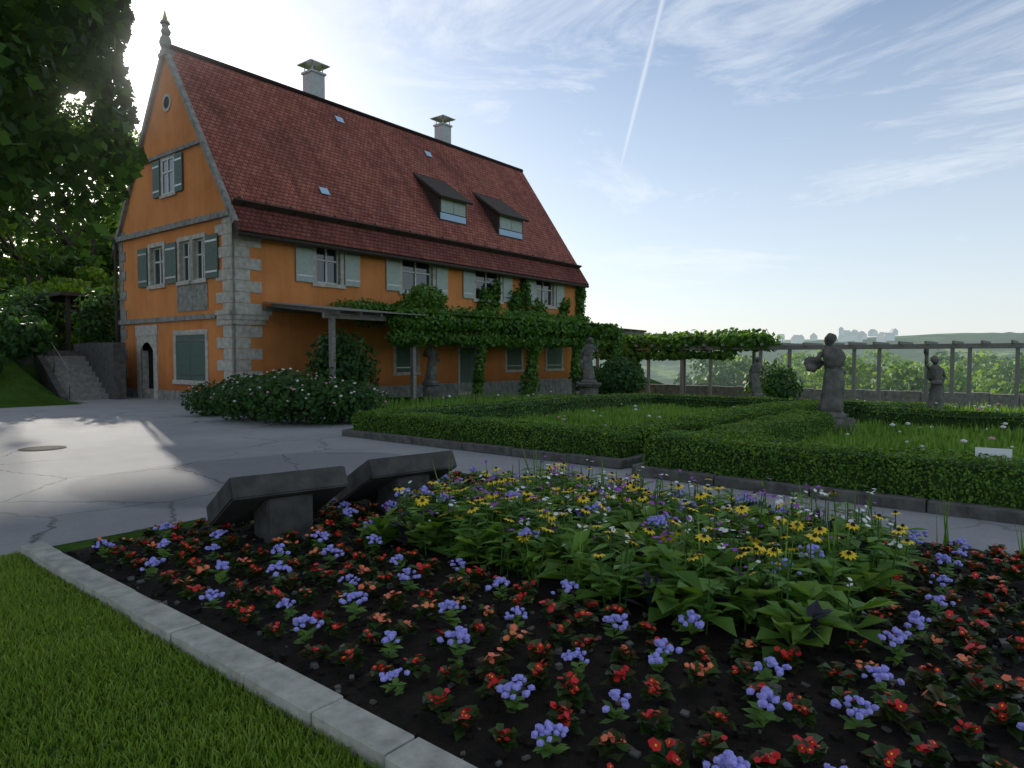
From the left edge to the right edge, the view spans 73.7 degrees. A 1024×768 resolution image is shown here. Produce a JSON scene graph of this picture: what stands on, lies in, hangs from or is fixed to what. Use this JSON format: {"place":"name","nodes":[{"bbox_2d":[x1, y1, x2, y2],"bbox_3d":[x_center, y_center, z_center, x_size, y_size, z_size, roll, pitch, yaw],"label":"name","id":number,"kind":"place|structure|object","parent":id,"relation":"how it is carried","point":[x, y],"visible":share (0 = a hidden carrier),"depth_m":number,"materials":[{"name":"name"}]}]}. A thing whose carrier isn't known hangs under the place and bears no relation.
{"place":"outdoors","nodes":[
{"label":"outdoors","id":0,"kind":"place"},
{"bbox_2d":[0,550,377,767],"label":"lawn grass","id":1,"kind":"structure","parent":0,"point":[35,612],"depth_m":2.97,"materials":[{"name":"green plant"}]},
{"bbox_2d":[115,59,579,401],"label":"house","id":2,"kind":"structure","parent":0,"point":[201,282],"depth_m":23.36,"materials":[{"name":"paint"}]},
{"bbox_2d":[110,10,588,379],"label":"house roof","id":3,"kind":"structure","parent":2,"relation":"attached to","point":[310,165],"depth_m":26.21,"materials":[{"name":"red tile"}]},
{"bbox_2d":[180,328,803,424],"bbox_3d":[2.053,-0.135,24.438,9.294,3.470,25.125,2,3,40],"label":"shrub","id":4,"kind":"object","parent":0,"point":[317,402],"depth_m":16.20,"materials":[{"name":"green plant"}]},
{"bbox_2d":[188,368,386,403],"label":"bush flowers","id":5,"kind":"object","parent":4,"relation":"attached to","point":[335,386],"visible":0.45,"depth_m":15.30,"materials":[{"name":"white plant"}]},
{"bbox_2d":[0,397,1023,559],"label":"paved path","id":6,"kind":"structure","parent":0,"point":[120,466],"depth_m":9.39,"materials":[{"name":"grey concrete"}]},
{"bbox_2d":[18,446,66,450],"bbox_3d":[-7.646,1.046,11.120,0.660,0.012,0.660,2,3,40],"label":"manhole cover","id":7,"kind":"object","parent":6,"relation":"on","point":[41,448],"visible":1,"depth_m":11.04,"materials":[{"name":"grey metal"}]},
{"bbox_2d":[0,332,1023,767],"bbox_3d":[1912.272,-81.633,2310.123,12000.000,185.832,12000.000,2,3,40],"label":"ground","id":8,"kind":"structure","parent":0,"point":[20,386],"depth_m":21.04,"materials":[{"name":"green plant"}]},
{"bbox_2d":[0,229,35,305],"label":"tree","id":9,"kind":"object","parent":8,"relation":"on","point":[5,273],"visible":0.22,"depth_m":37.81,"materials":[{"name":"green plant"}]},
{"bbox_2d":[1,143,65,257],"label":"tree","id":10,"kind":"object","parent":8,"relation":"on","point":[13,227],"visible":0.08,"depth_m":47.35,"materials":[{"name":"green plant"}]},
{"bbox_2d":[0,176,91,305],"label":"tree","id":11,"kind":"object","parent":8,"relation":"on","point":[66,264],"depth_m":40.82,"materials":[{"name":"green plant"}]},
{"bbox_2d":[0,209,119,339],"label":"tree","id":12,"kind":"object","parent":8,"relation":"on","point":[98,276],"depth_m":40.59,"materials":[{"name":"green plant"}]},
{"bbox_2d":[0,282,120,372],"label":"terrace shrubs","id":13,"kind":"object","parent":8,"relation":"on","point":[24,328],"visible":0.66,"depth_m":26.13,"materials":[{"name":"green plant"}]},
{"bbox_2d":[4,276,119,350],"bbox_3d":[-22.583,-2.677,36.008,7.058,6.131,7.565,2,3,40],"label":"tree","id":14,"kind":"object","parent":8,"relation":"on","point":[60,285],"depth_m":34.76,"materials":[{"name":"green plant"}]},
{"bbox_2d":[0,173,123,335],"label":"tree","id":15,"kind":"object","parent":8,"relation":"on","point":[108,226],"depth_m":45.88,"materials":[{"name":"green plant"}]},
{"bbox_2d":[3,342,126,400],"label":"staircase","id":16,"kind":"structure","parent":8,"relation":"on","point":[98,370],"depth_m":24.16,"materials":[{"name":"stone"}]},
{"bbox_2d":[51,343,70,398],"bbox_3d":[-16.485,-0.872,24.368,3.912,2.692,0.048,2,3,40],"label":"stair railing","id":17,"kind":"object","parent":16,"relation":"attached to","point":[69,371],"visible":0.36,"depth_m":23.57,"materials":[{"name":"silver metal"}]},
{"bbox_2d":[0,116,136,273],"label":"tree","id":18,"kind":"object","parent":8,"relation":"on","point":[49,244],"depth_m":54.86,"materials":[{"name":"green plant"}]},
{"bbox_2d":[7,95,138,243],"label":"tree","id":19,"kind":"object","parent":8,"relation":"on","point":[79,114],"depth_m":60.25,"materials":[{"name":"plant"}]},
{"bbox_2d":[27,291,119,350],"bbox_3d":[-18.910,-2.692,31.024,4.600,2.460,4.200,2,3,40],"label":"terrace shelter","id":20,"kind":"object","parent":8,"relation":"on","point":[69,297],"visible":0.2,"depth_m":28.60,"materials":[{"name":"wood"}]},
{"bbox_2d":[0,0,148,265],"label":"lime tree","id":21,"kind":"object","parent":8,"relation":"on","point":[71,45],"visible":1,"depth_m":7.92,"materials":[{"name":"green plant"}]},
{"bbox_2d":[14,116,140,273],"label":"tree","id":22,"kind":"object","parent":8,"relation":"on","point":[135,133],"depth_m":59.87,"materials":[{"name":"green plant"}]},
{"bbox_2d":[51,232,118,278],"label":"tree","id":23,"kind":"object","parent":8,"relation":"on","point":[106,258],"depth_m":47.91,"materials":[{"name":"plant"}]},
{"bbox_2d":[20,542,476,767],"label":"bed edging stones","id":24,"kind":"object","parent":8,"relation":"on","point":[365,733],"visible":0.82,"depth_m":3.05,"materials":[{"name":"grey stone"}]},
{"bbox_2d":[206,466,347,543],"bbox_3d":[-1.905,0.981,5.549,0.920,0.616,0.710,-2,3,-38],"label":"stone bench","id":25,"kind":"object","parent":8,"relation":"on","point":[273,505],"visible":0.77,"depth_m":5.31,"materials":[{"name":"grey stone"}]},
{"bbox_2d":[336,450,456,511],"bbox_3d":[-1.095,0.945,6.452,0.920,0.616,0.710,-2,3,-41],"label":"stone bench","id":26,"kind":"object","parent":8,"relation":"on","point":[381,479],"visible":0.69,"depth_m":6.20,"materials":[{"name":"grey stone"}]},
{"bbox_2d":[422,344,439,399],"bbox_3d":[-2.890,-0.488,24.441,0.671,2.153,0.632,0,2,-7],"label":"season statue","id":27,"kind":"object","parent":8,"relation":"on","point":[430,384],"visible":0.79,"depth_m":24.30,"materials":[{"name":"stone"}]},
{"bbox_2d":[263,302,646,400],"bbox_3d":[-0.332,-0.805,28.388,3.639,4.139,19.950,2,3,38],"label":"pergola","id":28,"kind":"object","parent":8,"relation":"on","point":[331,313],"visible":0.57,"depth_m":21.16,"materials":[{"name":"grey wood"}]},
{"bbox_2d":[330,278,624,396],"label":"house pergola vines","id":29,"kind":"object","parent":8,"relation":"on","point":[562,329],"visible":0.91,"depth_m":26.40,"materials":[{"name":"green plant"}]},
{"bbox_2d":[62,474,1023,767],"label":"flower bed soil","id":30,"kind":"structure","parent":8,"relation":"on","point":[400,710],"depth_m":3.19,"materials":[{"name":"black soil"}]},
{"bbox_2d":[90,466,1023,767],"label":"bedding flowers","id":31,"kind":"object","parent":30,"relation":"on","point":[760,696],"visible":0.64,"depth_m":3.23,"materials":[{"name":"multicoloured plant"}]},
{"bbox_2d":[356,440,1023,667],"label":"tall bed plants","id":32,"kind":"object","parent":30,"relation":"on","point":[793,575],"visible":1,"depth_m":4.27,"materials":[{"name":"green plant"}]},
{"bbox_2d":[576,337,601,395],"bbox_3d":[2.587,-0.417,22.936,0.843,2.306,0.843,0,2,6],"label":"season statue","id":33,"kind":"object","parent":8,"relation":"on","point":[588,384],"visible":0.95,"depth_m":22.80,"materials":[{"name":"stone"}]},
{"bbox_2d":[342,414,1023,524],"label":"kerb stones","id":34,"kind":"object","parent":8,"relation":"on","point":[970,510],"visible":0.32,"depth_m":7.78,"materials":[{"name":"grey stone"}]},
{"bbox_2d":[351,392,1023,508],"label":"hedges","id":35,"kind":"object","parent":8,"relation":"on","point":[865,411],"visible":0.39,"depth_m":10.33,"materials":[{"name":"green plant"}]},
{"bbox_2d":[373,387,1023,458],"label":"meadow grass","id":36,"kind":"structure","parent":8,"relation":"on","point":[875,434],"depth_m":13.23,"materials":[{"name":"green plant"}]},
{"bbox_2d":[386,391,1013,449],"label":"meadow flowers","id":37,"kind":"object","parent":8,"relation":"on","point":[962,440],"visible":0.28,"depth_m":13.15,"materials":[{"name":"white plant"}]},
{"bbox_2d":[748,357,764,397],"bbox_3d":[9.660,-0.035,26.968,0.640,2.086,0.654,1,2,20],"label":"season statue","id":38,"kind":"object","parent":8,"relation":"on","point":[754,376],"visible":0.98,"depth_m":26.85,"materials":[{"name":"stone"}]},
{"bbox_2d":[596,340,1023,408],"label":"pergola","id":39,"kind":"object","parent":8,"relation":"on","point":[880,346],"visible":0.57,"depth_m":32.55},
{"bbox_2d":[592,327,782,383],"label":"pergola vines","id":40,"kind":"object","parent":39,"relation":"on","point":[748,338],"visible":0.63,"depth_m":38.31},
{"bbox_2d":[804,333,855,433],"bbox_3d":[6.085,0.005,13.181,0.785,1.977,0.648,0,2,-4],"label":"season statue","id":41,"kind":"object","parent":8,"relation":"on","point":[832,391],"visible":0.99,"depth_m":13.02,"materials":[{"name":"stone"}]},
{"bbox_2d":[639,383,1023,408],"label":"parapet wall","id":42,"kind":"structure","parent":8,"relation":"on","point":[886,395],"depth_m":35.30,"materials":[{"name":"stone"}]},
{"bbox_2d":[776,327,897,342],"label":"distant town buildings","id":43,"kind":"structure","parent":8,"relation":"on","point":[852,335],"depth_m":1125.94,"materials":[{"name":"grey"}]},
{"bbox_2d":[923,347,946,409],"bbox_3d":[11.602,0.013,18.757,0.722,2.041,0.570,0,2,-11],"label":"season statue","id":44,"kind":"object","parent":8,"relation":"on","point":[935,372],"visible":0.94,"depth_m":18.65,"materials":[{"name":"stone"}]},
{"bbox_2d":[975,447,1011,461],"bbox_3d":[4.755,0.994,6.755,0.300,0.719,0.054,2,3,34],"label":"plant label sign","id":45,"kind":"object","parent":8,"relation":"on","point":[997,452],"visible":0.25,"depth_m":6.75,"materials":[{"name":"white plastic"}]},
{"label":"valley tree trunks","id":46,"kind":"object","parent":8,"relation":"on","visible":0},
{"bbox_2d":[673,349,1023,393],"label":"distant trees","id":47,"kind":"object","parent":46,"relation":"on","point":[722,375],"visible":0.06,"depth_m":80.93,"materials":[{"name":"green plant"}]},
{"bbox_2d":[692,349,1023,394],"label":"vineyard","id":48,"kind":"object","parent":46,"relation":"on","point":[863,370],"visible":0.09,"depth_m":80.73,"materials":[{"name":"green plant"}]},
{"bbox_2d":[3,0,1023,340],"label":"sky","id":49,"kind":"structure","parent":0,"point":[789,168],"materials":[{"name":"blue"}]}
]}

